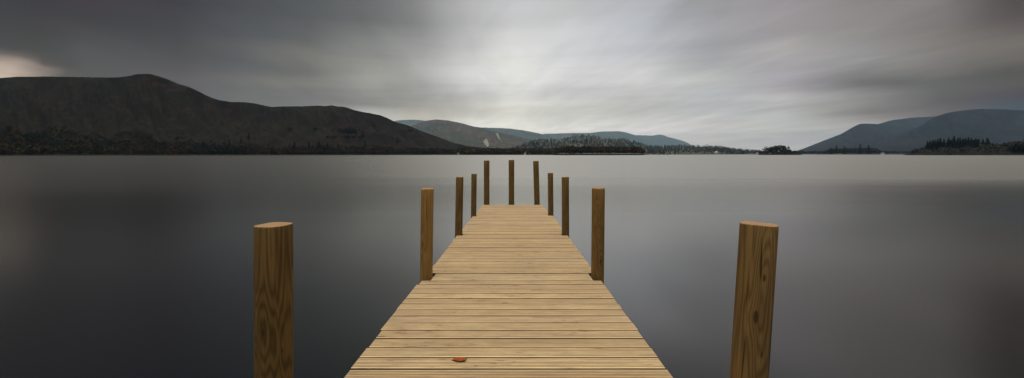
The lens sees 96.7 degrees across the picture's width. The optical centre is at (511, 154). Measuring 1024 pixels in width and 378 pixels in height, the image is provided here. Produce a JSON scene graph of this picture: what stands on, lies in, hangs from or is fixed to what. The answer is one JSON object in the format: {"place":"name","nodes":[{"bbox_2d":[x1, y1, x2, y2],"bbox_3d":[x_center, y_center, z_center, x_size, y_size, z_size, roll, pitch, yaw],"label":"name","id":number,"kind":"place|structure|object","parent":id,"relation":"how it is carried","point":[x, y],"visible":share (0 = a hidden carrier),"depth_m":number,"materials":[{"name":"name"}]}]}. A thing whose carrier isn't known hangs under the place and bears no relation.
{"place":"outdoors","nodes":[
{"label":"outdoors","id":0,"kind":"place"},
{"bbox_2d":[0,74,510,154],"bbox_3d":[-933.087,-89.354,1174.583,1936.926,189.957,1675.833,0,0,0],"label":"hills","id":1,"kind":"structure","parent":0,"point":[160,108],"depth_m":959.02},
{"bbox_2d":[395,120,422,125],"bbox_3d":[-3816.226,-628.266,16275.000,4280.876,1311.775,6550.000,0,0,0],"label":"hills","id":2,"kind":"structure","parent":0,"point":[410,122],"depth_m":16785.58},
{"bbox_2d":[411,119,537,148],"bbox_3d":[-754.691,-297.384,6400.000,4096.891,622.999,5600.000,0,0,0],"label":"hills","id":3,"kind":"structure","parent":0,"point":[460,133],"depth_m":6886.06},
{"bbox_2d":[0,154,1018,155],"bbox_3d":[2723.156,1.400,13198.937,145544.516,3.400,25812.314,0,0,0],"label":"ground","id":4,"kind":"structure","parent":0,"point":[377,154],"depth_m":791.56,"materials":[{"name":"black"}]},
{"bbox_2d":[0,125,481,154],"bbox_3d":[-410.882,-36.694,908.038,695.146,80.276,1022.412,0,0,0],"label":"woodland","id":5,"kind":"object","parent":4,"relation":"on","point":[50,144],"visible":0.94,"depth_m":615.60,"materials":[{"name":"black plant"}]},
{"bbox_2d":[457,146,559,153],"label":"woodland","id":6,"kind":"object","parent":4,"relation":"on","point":[466,149],"visible":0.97,"depth_m":1009.85,"materials":[{"name":"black plant"}]},
{"bbox_2d":[552,146,644,153],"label":"woodland","id":7,"kind":"object","parent":4,"relation":"on","point":[591,149],"visible":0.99,"depth_m":822.57,"materials":[{"name":"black plant"}]},
{"bbox_2d":[754,148,911,153],"bbox_3d":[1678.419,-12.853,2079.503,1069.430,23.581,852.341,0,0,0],"label":"woodland","id":8,"kind":"object","parent":4,"relation":"on","point":[857,150],"visible":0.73,"depth_m":1676.13,"materials":[{"name":"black plant"}]},
{"bbox_2d":[0,154,1023,377],"bbox_3d":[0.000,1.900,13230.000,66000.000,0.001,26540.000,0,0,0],"label":"water","id":9,"kind":"structure","parent":0,"point":[899,266],"depth_m":8.79,"materials":[{"name":"black liquid"}]},
{"bbox_2d":[253,160,778,377],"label":"jetty","id":10,"kind":"object","parent":9,"relation":"in","point":[511,290],"visible":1,"depth_m":3.08,"materials":[{"name":"brown wood"}]},
{"bbox_2d":[452,357,466,360],"bbox_3d":[-0.314,1.200,2.669,0.100,0.019,0.055,0,0,0],"label":"fallen leaf","id":11,"kind":"object","parent":10,"relation":"on","point":[460,358],"visible":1,"depth_m":2.67,"materials":[{"name":"orange plant"}]},
{"bbox_2d":[0,0,1023,151],"label":"sky","id":12,"kind":"structure","parent":0,"point":[742,74],"materials":[{"name":"grey"}]},
{"bbox_2d":[480,127,562,140],"bbox_3d":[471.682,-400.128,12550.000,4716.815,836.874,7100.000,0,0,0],"label":"hills","id":13,"kind":"structure","parent":0,"point":[527,134],"depth_m":13398.76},
{"bbox_2d":[543,131,656,146],"bbox_3d":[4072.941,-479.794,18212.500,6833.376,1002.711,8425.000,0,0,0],"label":"hills","id":14,"kind":"structure","parent":0,"point":[616,135],"depth_m":18824.54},
{"bbox_2d":[519,136,754,153],"bbox_3d":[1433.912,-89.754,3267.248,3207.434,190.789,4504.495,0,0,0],"label":"hills","id":15,"kind":"structure","parent":0,"point":[605,143],"depth_m":3058.50,"materials":[{"name":"black plant"}]},
{"bbox_2d":[511,134,764,153],"bbox_3d":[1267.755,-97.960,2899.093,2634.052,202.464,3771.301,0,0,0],"label":"woodland","id":16,"kind":"object","parent":15,"relation":"on","point":[649,148],"visible":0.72,"depth_m":3214.12,"materials":[{"name":"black plant"}]},
{"bbox_2d":[636,135,695,147],"bbox_3d":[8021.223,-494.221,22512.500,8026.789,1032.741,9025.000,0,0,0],"label":"hills","id":17,"kind":"structure","parent":0,"point":[659,140],"depth_m":22502.06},
{"bbox_2d":[758,153,800,154],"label":"island","id":18,"kind":"structure","parent":0,"point":[779,154],"depth_m":989.27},
{"bbox_2d":[795,124,915,153],"bbox_3d":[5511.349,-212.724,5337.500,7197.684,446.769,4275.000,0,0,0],"label":"hills","id":19,"kind":"structure","parent":0,"point":[865,135],"depth_m":5568.95,"materials":[{"name":"stone"}]},
{"bbox_2d":[880,116,936,127],"bbox_3d":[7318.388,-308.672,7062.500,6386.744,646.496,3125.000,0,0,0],"label":"hills","id":20,"kind":"structure","parent":0,"point":[916,122],"depth_m":7362.50,"materials":[{"name":"stone"}]},
{"bbox_2d":[875,109,1023,153],"bbox_3d":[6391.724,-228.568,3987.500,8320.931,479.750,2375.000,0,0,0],"label":"hills","id":21,"kind":"structure","parent":0,"point":[999,126],"depth_m":3948.69,"materials":[{"name":"stone"}]},
{"bbox_2d":[905,141,1023,154],"bbox_3d":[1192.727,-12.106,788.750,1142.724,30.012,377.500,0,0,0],"label":"hills","id":22,"kind":"structure","parent":0,"point":[975,151],"depth_m":710.60,"materials":[{"name":"black plant"}]},
{"bbox_2d":[911,139,1023,154],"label":"woodland","id":23,"kind":"object","parent":22,"relation":"on","point":[1017,147],"visible":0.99,"depth_m":758.63,"materials":[{"name":"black plant"}]}
]}

